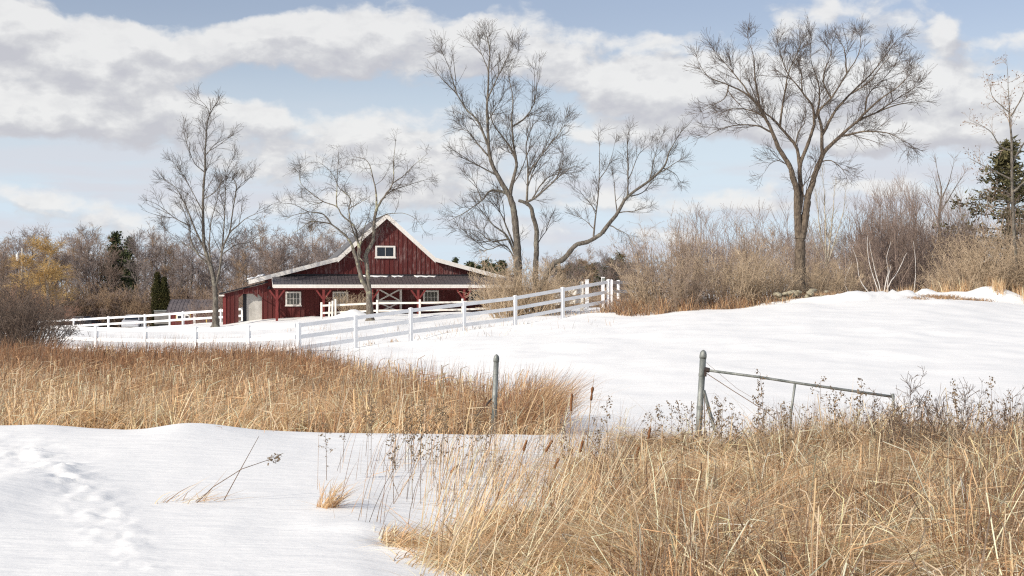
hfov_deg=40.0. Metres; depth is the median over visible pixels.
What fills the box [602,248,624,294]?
woodland tree
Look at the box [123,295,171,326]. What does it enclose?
woodland shrub
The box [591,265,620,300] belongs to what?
pine tree
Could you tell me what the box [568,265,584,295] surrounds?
pine tree
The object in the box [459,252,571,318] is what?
bare shrub
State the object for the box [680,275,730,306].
bare shrub
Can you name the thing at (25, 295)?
reddish shrub
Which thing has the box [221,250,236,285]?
woodland tree
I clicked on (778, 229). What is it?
sapling
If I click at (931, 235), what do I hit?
sapling
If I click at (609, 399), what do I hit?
seed weed
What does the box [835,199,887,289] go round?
sapling
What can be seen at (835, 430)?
seed weed
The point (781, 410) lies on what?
seed weed
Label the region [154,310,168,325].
box trailer
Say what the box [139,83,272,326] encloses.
bare tree
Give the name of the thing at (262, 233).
woodland tree
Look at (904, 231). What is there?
sapling
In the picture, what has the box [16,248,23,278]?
utility pole
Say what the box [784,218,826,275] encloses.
sapling
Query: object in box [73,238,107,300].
woodland tree
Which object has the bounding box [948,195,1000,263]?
sapling
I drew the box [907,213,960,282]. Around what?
sapling
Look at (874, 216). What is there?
sapling
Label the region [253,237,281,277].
woodland tree
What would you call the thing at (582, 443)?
cattail
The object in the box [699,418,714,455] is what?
seed weed
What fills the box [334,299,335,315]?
fence stake
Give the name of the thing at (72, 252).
woodland tree
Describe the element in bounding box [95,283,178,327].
woodland shrub
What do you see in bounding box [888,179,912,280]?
sapling
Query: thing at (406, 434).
seed weed
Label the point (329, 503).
grass tuft
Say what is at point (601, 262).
woodland tree
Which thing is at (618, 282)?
rail fence
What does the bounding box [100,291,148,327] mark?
woodland shrub
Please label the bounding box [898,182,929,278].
sapling
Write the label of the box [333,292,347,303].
window
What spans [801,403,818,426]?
seed weed
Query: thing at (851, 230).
sapling
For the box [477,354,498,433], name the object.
pipe post
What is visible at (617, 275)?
pine tree
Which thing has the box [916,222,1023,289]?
bare shrub
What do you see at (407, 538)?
grass tuft
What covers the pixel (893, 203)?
sapling
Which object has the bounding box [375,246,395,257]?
window
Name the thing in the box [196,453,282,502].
weed stalk
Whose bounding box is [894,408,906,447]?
seed weed
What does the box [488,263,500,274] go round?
pine tree
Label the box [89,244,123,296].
woodland tree
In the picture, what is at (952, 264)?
bare shrub
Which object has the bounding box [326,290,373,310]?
bare shrub
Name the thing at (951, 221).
sapling
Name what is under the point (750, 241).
sapling
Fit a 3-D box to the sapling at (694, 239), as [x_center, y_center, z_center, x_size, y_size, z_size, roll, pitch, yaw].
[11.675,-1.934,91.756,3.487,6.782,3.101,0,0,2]
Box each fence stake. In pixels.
[328,302,330,317]
[331,301,332,316]
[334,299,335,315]
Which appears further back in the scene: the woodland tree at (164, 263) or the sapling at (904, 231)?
the woodland tree at (164, 263)
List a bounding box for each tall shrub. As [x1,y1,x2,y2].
[604,218,707,309]
[639,206,715,300]
[706,204,782,300]
[728,226,794,300]
[780,231,839,292]
[924,206,991,286]
[947,187,1023,272]
[984,186,1023,276]
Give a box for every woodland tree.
[0,236,23,284]
[0,237,13,277]
[0,237,19,285]
[0,238,15,288]
[3,241,24,272]
[6,230,30,285]
[6,235,43,288]
[10,257,37,288]
[12,222,47,291]
[22,222,66,291]
[29,232,87,295]
[36,247,72,294]
[51,231,80,299]
[58,232,99,298]
[61,225,84,293]
[62,227,99,290]
[65,221,101,291]
[68,223,124,293]
[70,232,103,300]
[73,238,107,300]
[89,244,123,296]
[120,226,162,297]
[125,255,155,305]
[136,222,171,289]
[139,242,156,294]
[143,219,184,288]
[146,230,177,287]
[152,239,184,292]
[155,251,176,283]
[164,236,196,290]
[164,242,192,291]
[167,230,207,298]
[167,251,200,297]
[184,252,208,292]
[194,237,217,291]
[195,250,217,294]
[198,241,242,297]
[208,253,223,289]
[216,254,231,288]
[219,235,260,290]
[220,234,246,289]
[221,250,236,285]
[226,246,263,290]
[228,225,268,286]
[236,213,276,284]
[240,247,263,284]
[248,251,268,285]
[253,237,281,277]
[253,243,284,286]
[257,226,296,272]
[270,227,304,272]
[270,243,292,272]
[285,238,315,269]
[289,223,314,266]
[290,215,334,267]
[292,245,314,267]
[294,244,318,264]
[308,232,331,262]
[309,225,336,263]
[312,227,345,261]
[329,242,339,254]
[335,232,348,248]
[538,253,555,283]
[549,254,561,283]
[554,251,571,285]
[563,250,580,286]
[567,253,585,284]
[576,242,597,288]
[577,256,596,290]
[590,249,608,297]
[598,257,617,290]
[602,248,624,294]
[613,245,632,296]
[620,259,634,297]
[628,241,650,305]
[652,249,669,287]
[702,231,717,293]
[755,220,785,288]
[778,229,795,266]
[818,227,843,268]
[834,236,851,272]
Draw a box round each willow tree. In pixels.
[5,252,53,304]
[15,234,83,309]
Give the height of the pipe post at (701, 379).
1.758 m
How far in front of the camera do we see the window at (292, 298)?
91.79 m
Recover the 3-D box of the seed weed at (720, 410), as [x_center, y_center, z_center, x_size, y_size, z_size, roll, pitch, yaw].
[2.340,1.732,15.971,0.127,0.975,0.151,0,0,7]
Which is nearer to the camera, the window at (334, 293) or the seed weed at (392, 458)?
the seed weed at (392, 458)
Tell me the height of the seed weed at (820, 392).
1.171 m
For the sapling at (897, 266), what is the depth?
74.28 m
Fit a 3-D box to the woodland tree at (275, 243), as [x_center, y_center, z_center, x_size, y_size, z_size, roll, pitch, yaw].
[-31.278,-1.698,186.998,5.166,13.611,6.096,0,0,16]
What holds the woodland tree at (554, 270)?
on the snowy ground at (80, 500)
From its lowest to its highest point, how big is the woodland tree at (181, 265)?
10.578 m
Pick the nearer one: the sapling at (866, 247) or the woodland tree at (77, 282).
the sapling at (866, 247)
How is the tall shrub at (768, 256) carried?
on the snowy ground at (80, 500)
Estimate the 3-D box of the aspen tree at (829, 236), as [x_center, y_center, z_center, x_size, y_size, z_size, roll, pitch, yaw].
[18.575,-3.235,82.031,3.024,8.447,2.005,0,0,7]
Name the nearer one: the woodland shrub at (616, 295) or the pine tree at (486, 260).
the woodland shrub at (616, 295)
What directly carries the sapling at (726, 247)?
on the snowy ground at (80, 500)
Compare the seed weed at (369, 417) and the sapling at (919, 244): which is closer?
the seed weed at (369, 417)
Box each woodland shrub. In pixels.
[57,282,136,325]
[59,281,132,326]
[62,292,97,317]
[73,293,126,326]
[75,289,140,327]
[81,287,150,327]
[85,296,138,326]
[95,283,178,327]
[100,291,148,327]
[119,289,178,319]
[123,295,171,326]
[135,284,203,312]
[144,284,209,314]
[169,280,218,298]
[171,286,225,298]
[185,296,222,322]
[203,277,254,320]
[232,281,264,311]
[567,279,605,307]
[605,287,630,306]
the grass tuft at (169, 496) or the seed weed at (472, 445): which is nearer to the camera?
the grass tuft at (169, 496)
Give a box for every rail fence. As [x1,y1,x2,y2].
[38,307,242,326]
[46,324,295,352]
[296,279,610,354]
[611,279,656,305]
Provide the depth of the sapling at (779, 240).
92.08 m
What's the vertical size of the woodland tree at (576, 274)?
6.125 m
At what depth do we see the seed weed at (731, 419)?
16.54 m
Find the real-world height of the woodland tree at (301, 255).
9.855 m
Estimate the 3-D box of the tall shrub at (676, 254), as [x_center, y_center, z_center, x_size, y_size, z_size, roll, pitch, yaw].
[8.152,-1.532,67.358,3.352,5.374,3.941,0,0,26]
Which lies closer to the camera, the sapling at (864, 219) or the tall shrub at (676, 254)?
the tall shrub at (676, 254)
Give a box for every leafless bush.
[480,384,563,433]
[866,366,1007,464]
[931,387,1023,459]
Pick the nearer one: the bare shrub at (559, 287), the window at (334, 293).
the bare shrub at (559, 287)
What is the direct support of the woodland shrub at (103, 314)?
on the snowy ground at (80, 500)
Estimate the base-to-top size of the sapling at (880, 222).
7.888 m
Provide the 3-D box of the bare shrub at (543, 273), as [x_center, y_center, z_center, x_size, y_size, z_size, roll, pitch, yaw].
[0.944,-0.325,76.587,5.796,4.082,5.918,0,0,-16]
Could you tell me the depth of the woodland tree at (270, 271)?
148.94 m
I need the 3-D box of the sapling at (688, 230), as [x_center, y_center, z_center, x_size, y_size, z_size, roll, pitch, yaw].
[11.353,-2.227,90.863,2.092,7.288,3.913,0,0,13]
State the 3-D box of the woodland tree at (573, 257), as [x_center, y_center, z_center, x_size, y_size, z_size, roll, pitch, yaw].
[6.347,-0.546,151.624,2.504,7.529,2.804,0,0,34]
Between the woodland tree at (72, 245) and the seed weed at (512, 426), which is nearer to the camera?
the seed weed at (512, 426)
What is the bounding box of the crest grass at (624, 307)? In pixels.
[590,274,1023,315]
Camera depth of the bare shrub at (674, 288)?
64.88 m
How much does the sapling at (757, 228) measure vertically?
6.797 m
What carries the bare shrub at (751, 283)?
on the snowy ground at (80, 500)
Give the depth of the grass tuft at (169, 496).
12.14 m
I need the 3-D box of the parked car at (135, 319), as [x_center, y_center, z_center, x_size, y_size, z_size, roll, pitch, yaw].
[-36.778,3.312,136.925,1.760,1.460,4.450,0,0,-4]
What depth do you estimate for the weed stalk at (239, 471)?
12.34 m
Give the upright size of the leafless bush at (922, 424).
1.453 m
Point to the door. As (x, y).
(383, 295)
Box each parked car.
[60,316,102,329]
[121,314,146,327]
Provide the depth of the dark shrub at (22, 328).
50.12 m
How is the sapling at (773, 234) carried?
on the snowy ground at (80, 500)
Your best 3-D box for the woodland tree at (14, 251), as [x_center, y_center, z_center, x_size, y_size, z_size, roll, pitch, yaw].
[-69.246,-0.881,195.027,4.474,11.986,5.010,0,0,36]
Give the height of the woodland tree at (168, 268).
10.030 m
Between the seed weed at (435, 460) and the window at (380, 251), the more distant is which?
the window at (380, 251)
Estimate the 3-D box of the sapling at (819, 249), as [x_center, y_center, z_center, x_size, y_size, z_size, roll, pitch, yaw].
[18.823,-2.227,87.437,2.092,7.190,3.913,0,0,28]
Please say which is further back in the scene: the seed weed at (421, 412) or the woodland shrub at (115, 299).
the woodland shrub at (115, 299)
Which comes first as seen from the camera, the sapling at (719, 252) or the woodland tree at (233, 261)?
the sapling at (719, 252)
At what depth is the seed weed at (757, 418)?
17.03 m
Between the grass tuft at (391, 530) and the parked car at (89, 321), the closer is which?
the grass tuft at (391, 530)
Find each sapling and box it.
[666,207,711,297]
[669,198,703,280]
[673,197,703,286]
[673,211,718,294]
[680,216,714,292]
[693,221,733,296]
[694,201,749,299]
[697,210,730,294]
[704,210,740,302]
[707,222,736,297]
[710,217,757,292]
[715,211,748,293]
[723,229,765,287]
[736,205,775,296]
[739,200,794,286]
[755,214,794,285]
[756,191,792,291]
[775,229,818,271]
[780,220,823,289]
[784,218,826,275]
[791,208,826,261]
[805,198,834,294]
[807,216,873,292]
[808,206,851,287]
[833,191,906,291]
[833,215,883,290]
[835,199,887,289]
[837,194,867,279]
[839,227,886,288]
[840,194,875,266]
[841,186,910,291]
[844,209,907,291]
[845,174,892,291]
[847,183,914,288]
[849,183,881,264]
[849,198,881,259]
[851,188,916,290]
[855,193,890,287]
[857,186,896,289]
[859,200,893,288]
[863,186,902,287]
[866,184,930,290]
[866,204,930,290]
[867,182,917,280]
[870,170,906,291]
[872,210,936,290]
[875,190,929,290]
[879,175,925,291]
[881,211,925,277]
[882,206,932,289]
[885,181,930,287]
[886,172,930,286]
[886,195,926,289]
[886,197,933,290]
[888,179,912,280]
[892,194,936,277]
[895,189,943,286]
[896,190,930,246]
[897,197,947,291]
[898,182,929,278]
[901,194,950,291]
[901,208,945,289]
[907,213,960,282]
[916,201,952,273]
[918,184,973,267]
[918,203,949,285]
[921,184,975,257]
[922,180,954,260]
[925,180,961,268]
[925,191,972,289]
[926,188,965,286]
[929,190,959,287]
[934,206,962,276]
[943,188,973,236]
[944,182,1003,260]
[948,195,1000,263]
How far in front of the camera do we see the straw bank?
10.12 m
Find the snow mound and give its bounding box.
[247,274,264,279]
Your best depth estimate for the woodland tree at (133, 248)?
152.95 m
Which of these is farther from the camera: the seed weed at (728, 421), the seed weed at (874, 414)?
the seed weed at (874, 414)
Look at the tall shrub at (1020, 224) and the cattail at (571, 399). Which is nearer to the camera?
the cattail at (571, 399)
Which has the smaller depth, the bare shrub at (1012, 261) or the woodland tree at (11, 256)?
the bare shrub at (1012, 261)
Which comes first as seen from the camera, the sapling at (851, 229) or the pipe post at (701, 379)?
the pipe post at (701, 379)
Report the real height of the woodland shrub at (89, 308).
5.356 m
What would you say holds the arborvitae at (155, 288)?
on the snowy ground at (80, 500)
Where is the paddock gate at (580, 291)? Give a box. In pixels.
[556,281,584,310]
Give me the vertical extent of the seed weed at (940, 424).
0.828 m
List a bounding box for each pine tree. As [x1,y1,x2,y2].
[88,231,150,302]
[112,235,148,301]
[451,256,459,262]
[464,261,475,267]
[478,258,491,270]
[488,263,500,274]
[494,259,512,274]
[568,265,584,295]
[576,259,597,278]
[581,264,599,307]
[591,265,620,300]
[609,261,628,298]
[612,250,636,275]
[932,134,1023,256]
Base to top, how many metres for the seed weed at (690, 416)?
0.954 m
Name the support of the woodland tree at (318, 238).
on the snowy ground at (80, 500)
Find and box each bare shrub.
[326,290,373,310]
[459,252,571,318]
[471,247,576,317]
[479,280,525,314]
[498,257,600,315]
[530,272,579,309]
[598,253,704,312]
[618,261,680,308]
[644,251,723,311]
[654,233,787,306]
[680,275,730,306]
[700,248,803,302]
[750,261,810,299]
[778,258,847,296]
[806,251,889,295]
[807,247,878,292]
[909,256,975,290]
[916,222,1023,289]
[919,227,1021,284]
[920,231,1017,290]
[944,222,1023,289]
[944,224,1023,291]
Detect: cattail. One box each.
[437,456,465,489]
[516,430,558,486]
[518,431,529,485]
[541,448,563,497]
[554,382,572,466]
[572,379,598,460]
[577,429,588,471]
[626,419,651,466]
[634,440,640,467]
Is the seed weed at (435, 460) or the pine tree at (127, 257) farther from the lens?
the pine tree at (127, 257)
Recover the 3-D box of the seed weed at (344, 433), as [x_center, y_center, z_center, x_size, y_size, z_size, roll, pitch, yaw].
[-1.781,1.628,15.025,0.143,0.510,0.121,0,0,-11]
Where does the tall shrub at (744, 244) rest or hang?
on the snowy ground at (80, 500)
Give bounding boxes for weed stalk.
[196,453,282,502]
[224,436,258,499]
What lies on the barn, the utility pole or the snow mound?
the snow mound
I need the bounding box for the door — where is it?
[377,290,401,312]
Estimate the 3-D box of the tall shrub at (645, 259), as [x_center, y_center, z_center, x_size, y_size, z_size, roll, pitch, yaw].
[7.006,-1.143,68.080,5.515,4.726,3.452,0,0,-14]
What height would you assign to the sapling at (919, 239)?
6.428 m
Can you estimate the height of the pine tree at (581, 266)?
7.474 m
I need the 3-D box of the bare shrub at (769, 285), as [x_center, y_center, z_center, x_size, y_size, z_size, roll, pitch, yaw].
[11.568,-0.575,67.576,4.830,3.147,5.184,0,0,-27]
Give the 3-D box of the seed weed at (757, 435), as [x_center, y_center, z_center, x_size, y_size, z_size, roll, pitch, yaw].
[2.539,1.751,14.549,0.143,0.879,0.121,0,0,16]
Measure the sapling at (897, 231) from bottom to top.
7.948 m
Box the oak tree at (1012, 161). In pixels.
[960,57,1023,289]
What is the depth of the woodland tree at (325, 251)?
149.95 m
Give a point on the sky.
(93, 93)
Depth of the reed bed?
22.51 m
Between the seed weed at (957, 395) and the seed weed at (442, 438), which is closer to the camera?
the seed weed at (442, 438)
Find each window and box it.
[285,292,301,305]
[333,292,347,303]
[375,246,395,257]
[423,290,438,303]
[469,290,483,300]
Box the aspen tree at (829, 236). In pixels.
[807,161,853,287]
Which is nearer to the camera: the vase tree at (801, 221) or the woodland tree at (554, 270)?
the vase tree at (801, 221)
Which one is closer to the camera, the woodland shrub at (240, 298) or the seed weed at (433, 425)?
the seed weed at (433, 425)
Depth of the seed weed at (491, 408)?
14.78 m
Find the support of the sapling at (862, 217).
on the snowy ground at (80, 500)
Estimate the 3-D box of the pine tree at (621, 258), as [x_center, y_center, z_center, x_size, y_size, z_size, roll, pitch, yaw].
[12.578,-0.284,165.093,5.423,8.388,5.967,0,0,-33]
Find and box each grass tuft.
[155,484,195,503]
[173,470,252,503]
[298,474,364,508]
[372,517,427,544]
[380,518,449,550]
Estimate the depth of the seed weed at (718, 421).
15.17 m
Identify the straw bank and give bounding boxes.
[355,385,1023,575]
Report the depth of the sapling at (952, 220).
78.77 m
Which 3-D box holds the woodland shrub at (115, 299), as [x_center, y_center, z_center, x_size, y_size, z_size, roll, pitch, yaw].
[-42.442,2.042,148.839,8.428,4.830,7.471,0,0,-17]
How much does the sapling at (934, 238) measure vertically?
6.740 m
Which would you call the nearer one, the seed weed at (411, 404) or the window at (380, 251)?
the seed weed at (411, 404)
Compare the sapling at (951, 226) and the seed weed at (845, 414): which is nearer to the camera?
the seed weed at (845, 414)
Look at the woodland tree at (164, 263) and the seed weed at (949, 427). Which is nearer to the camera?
the seed weed at (949, 427)
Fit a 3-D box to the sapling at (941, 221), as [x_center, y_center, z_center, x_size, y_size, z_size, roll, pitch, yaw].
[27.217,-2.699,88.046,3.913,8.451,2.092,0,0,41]
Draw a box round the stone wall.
[704,289,833,304]
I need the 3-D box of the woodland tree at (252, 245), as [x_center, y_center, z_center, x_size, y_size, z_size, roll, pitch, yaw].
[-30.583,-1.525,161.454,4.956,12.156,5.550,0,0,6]
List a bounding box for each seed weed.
[318,423,335,479]
[340,418,351,454]
[362,398,375,448]
[365,405,376,449]
[385,410,397,467]
[385,434,398,503]
[401,411,412,465]
[402,407,412,464]
[405,417,418,502]
[407,398,417,457]
[415,414,427,503]
[416,393,425,429]
[425,437,436,476]
[428,405,440,464]
[436,411,448,499]
[437,395,447,468]
[440,410,454,457]
[451,422,466,475]
[465,428,479,470]
[473,410,484,461]
[478,424,495,461]
[487,402,498,447]
[508,412,516,448]
[535,404,547,455]
[559,423,577,480]
[592,417,609,461]
[600,396,612,451]
[642,412,652,458]
[644,405,666,448]
[657,404,670,440]
[664,400,677,438]
[673,400,692,461]
[678,403,697,440]
[680,408,695,435]
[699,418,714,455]
[704,407,715,441]
[711,396,729,457]
[713,398,723,446]
[716,397,727,438]
[719,415,737,438]
[725,402,735,437]
[729,425,742,460]
[732,411,742,452]
[748,416,767,460]
[751,415,764,465]
[752,381,763,424]
[752,407,767,446]
[753,369,770,423]
[772,401,788,432]
[775,403,793,436]
[781,409,793,456]
[799,416,817,451]
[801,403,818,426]
[810,376,831,432]
[824,386,840,427]
[827,397,841,452]
[834,392,857,451]
[836,424,849,452]
[850,389,875,442]
[850,421,866,450]
[852,378,866,432]
[869,399,879,435]
[893,403,911,444]
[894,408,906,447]
[923,391,935,433]
[931,414,950,433]
[943,413,954,451]
[949,392,967,456]
[950,378,965,432]
[975,403,993,444]
[984,376,998,435]
[996,403,1007,435]
[1007,390,1020,427]
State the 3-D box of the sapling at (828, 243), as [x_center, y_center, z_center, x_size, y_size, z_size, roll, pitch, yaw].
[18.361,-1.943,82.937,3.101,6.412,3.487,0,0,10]
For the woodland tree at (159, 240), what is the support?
on the snowy ground at (80, 500)
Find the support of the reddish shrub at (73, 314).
on the snowy ground at (80, 500)
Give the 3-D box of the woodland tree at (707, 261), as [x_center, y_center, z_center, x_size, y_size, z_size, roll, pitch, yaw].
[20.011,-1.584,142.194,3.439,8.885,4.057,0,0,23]
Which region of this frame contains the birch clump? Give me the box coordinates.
[845,237,919,291]
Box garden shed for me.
[166,299,222,324]
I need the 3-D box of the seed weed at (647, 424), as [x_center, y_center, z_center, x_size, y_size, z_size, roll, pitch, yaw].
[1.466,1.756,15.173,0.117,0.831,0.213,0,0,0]
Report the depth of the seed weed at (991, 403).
15.49 m
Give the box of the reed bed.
[0,328,622,434]
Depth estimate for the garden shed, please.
136.06 m
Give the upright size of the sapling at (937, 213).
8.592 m
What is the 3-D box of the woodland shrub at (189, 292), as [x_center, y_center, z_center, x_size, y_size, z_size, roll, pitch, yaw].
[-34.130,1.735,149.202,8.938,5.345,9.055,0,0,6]
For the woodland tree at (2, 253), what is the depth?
163.22 m
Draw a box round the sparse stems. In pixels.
[0,386,695,537]
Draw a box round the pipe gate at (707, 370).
[704,363,894,430]
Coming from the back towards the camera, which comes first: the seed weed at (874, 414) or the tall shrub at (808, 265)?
the tall shrub at (808, 265)
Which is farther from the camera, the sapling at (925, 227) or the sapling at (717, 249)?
the sapling at (717, 249)
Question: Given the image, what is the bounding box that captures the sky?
[0,0,1023,288]
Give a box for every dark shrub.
[0,262,58,344]
[0,265,84,351]
[0,278,97,352]
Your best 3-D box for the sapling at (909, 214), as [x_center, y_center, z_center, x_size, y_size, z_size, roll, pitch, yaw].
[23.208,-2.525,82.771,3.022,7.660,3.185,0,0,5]
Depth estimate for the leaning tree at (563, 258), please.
77.04 m
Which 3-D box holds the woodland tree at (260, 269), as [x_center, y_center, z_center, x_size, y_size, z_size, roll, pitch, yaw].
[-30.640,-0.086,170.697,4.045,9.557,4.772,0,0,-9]
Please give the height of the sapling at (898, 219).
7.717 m
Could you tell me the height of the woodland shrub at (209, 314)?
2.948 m
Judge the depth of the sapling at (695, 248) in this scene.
82.75 m
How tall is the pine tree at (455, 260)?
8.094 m
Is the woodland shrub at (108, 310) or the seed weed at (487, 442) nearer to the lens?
the seed weed at (487, 442)
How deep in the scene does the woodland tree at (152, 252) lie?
163.50 m
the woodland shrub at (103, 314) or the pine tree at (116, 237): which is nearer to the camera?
the woodland shrub at (103, 314)
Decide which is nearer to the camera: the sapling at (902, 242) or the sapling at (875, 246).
the sapling at (875, 246)
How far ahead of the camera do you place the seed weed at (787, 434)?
14.31 m
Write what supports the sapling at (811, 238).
on the snowy ground at (80, 500)
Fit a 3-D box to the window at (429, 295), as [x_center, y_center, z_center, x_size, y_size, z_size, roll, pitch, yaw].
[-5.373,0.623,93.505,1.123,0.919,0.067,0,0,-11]
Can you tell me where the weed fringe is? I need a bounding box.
[21,335,350,361]
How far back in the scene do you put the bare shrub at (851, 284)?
70.73 m
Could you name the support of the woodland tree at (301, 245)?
on the snowy ground at (80, 500)
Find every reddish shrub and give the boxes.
[0,283,50,317]
[36,297,83,329]
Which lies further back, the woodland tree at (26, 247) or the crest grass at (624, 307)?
the woodland tree at (26, 247)
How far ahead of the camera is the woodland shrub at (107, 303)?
144.87 m
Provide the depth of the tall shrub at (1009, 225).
73.78 m
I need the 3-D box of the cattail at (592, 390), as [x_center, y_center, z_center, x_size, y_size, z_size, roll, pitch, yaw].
[0.764,1.560,14.823,0.312,1.282,0.075,0,0,5]
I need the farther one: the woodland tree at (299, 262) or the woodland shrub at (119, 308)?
the woodland tree at (299, 262)
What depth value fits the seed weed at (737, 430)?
15.29 m
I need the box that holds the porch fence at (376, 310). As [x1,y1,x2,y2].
[320,299,490,318]
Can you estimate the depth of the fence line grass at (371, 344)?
61.37 m
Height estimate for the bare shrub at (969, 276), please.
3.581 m
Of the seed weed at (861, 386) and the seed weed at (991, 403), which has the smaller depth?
the seed weed at (991, 403)
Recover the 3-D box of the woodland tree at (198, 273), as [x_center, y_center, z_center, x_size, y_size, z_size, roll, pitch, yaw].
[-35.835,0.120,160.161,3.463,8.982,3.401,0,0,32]
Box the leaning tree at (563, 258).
[537,116,697,311]
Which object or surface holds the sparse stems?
on the snowy ground at (80, 500)
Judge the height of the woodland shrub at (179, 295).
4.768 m
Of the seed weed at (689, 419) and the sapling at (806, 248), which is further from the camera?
the sapling at (806, 248)
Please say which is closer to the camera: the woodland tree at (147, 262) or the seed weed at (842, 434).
the seed weed at (842, 434)
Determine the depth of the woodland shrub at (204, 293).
150.22 m
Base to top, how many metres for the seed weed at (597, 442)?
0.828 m
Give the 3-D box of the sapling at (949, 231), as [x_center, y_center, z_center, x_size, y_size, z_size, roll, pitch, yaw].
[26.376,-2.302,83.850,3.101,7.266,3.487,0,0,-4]
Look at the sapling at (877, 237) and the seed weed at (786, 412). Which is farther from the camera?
the sapling at (877, 237)
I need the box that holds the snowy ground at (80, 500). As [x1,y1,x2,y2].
[0,286,1023,575]
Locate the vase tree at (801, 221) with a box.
[680,12,938,293]
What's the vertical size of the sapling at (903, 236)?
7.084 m
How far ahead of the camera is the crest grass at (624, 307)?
65.05 m
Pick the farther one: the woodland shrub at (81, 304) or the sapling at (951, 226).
the woodland shrub at (81, 304)
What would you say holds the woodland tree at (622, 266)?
on the snowy ground at (80, 500)
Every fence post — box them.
[585,279,588,310]
[601,277,604,307]
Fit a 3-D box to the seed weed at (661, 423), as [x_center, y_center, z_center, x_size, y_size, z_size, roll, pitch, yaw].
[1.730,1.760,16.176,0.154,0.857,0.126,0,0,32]
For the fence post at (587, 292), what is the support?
on the snowy ground at (80, 500)
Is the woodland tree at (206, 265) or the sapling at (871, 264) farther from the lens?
the woodland tree at (206, 265)
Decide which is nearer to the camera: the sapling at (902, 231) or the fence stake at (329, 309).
the sapling at (902, 231)
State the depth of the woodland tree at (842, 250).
115.25 m
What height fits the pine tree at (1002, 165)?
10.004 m
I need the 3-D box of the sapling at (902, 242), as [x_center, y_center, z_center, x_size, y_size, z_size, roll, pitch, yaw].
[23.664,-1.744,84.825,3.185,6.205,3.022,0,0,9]
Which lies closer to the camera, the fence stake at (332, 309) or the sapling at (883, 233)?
the sapling at (883, 233)
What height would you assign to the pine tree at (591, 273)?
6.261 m
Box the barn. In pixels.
[219,215,513,324]
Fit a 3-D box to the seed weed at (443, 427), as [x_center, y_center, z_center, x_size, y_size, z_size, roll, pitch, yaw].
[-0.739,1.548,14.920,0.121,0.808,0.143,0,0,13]
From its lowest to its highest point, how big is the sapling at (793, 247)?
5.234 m
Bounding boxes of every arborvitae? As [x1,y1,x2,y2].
[149,271,163,325]
[157,276,170,325]
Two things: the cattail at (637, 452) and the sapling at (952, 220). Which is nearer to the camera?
the cattail at (637, 452)
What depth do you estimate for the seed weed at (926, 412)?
15.48 m
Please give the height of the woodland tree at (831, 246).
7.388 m
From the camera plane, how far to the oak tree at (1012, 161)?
70.96 m
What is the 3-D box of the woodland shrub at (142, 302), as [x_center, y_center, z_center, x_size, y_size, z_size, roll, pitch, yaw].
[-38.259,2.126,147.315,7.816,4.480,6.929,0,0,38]
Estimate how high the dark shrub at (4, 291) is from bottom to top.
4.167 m
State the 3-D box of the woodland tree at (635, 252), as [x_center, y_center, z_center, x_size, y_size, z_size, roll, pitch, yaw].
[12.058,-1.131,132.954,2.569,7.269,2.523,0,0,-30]
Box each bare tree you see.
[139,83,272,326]
[272,129,438,320]
[424,17,590,315]
[915,149,970,263]
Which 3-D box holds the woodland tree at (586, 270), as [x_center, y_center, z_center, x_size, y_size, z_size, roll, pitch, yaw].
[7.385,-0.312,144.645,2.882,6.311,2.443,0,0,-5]
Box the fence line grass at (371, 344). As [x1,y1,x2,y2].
[287,308,613,353]
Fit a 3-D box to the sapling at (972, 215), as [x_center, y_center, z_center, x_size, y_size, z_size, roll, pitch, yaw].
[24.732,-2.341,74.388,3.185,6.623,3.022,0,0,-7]
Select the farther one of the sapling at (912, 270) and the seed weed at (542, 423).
the sapling at (912, 270)
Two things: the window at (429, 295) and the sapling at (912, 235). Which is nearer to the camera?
the sapling at (912, 235)
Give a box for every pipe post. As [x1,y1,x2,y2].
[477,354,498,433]
[695,350,715,436]
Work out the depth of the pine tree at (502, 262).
171.72 m
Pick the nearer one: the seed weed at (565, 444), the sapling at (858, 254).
the seed weed at (565, 444)
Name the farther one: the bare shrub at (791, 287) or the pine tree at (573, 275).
the pine tree at (573, 275)
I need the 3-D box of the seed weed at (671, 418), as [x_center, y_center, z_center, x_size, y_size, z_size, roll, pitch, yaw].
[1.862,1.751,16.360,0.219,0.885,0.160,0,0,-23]
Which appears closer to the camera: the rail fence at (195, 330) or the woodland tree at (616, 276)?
the rail fence at (195, 330)
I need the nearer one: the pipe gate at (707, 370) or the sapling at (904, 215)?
the pipe gate at (707, 370)
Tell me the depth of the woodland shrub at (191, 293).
145.03 m
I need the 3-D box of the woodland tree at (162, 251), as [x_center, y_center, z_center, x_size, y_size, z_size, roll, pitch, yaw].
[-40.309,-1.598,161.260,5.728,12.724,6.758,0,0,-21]
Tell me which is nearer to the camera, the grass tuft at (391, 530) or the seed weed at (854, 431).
the grass tuft at (391, 530)
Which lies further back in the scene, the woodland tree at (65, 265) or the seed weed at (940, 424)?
the woodland tree at (65, 265)
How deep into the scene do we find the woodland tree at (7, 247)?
168.66 m
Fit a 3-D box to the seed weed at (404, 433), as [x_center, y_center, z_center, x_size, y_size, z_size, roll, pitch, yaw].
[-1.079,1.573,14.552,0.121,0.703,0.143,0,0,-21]
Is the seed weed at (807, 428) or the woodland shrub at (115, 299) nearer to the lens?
the seed weed at (807, 428)
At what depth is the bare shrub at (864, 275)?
77.34 m
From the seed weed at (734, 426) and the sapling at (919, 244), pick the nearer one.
the seed weed at (734, 426)
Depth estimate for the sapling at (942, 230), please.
82.36 m

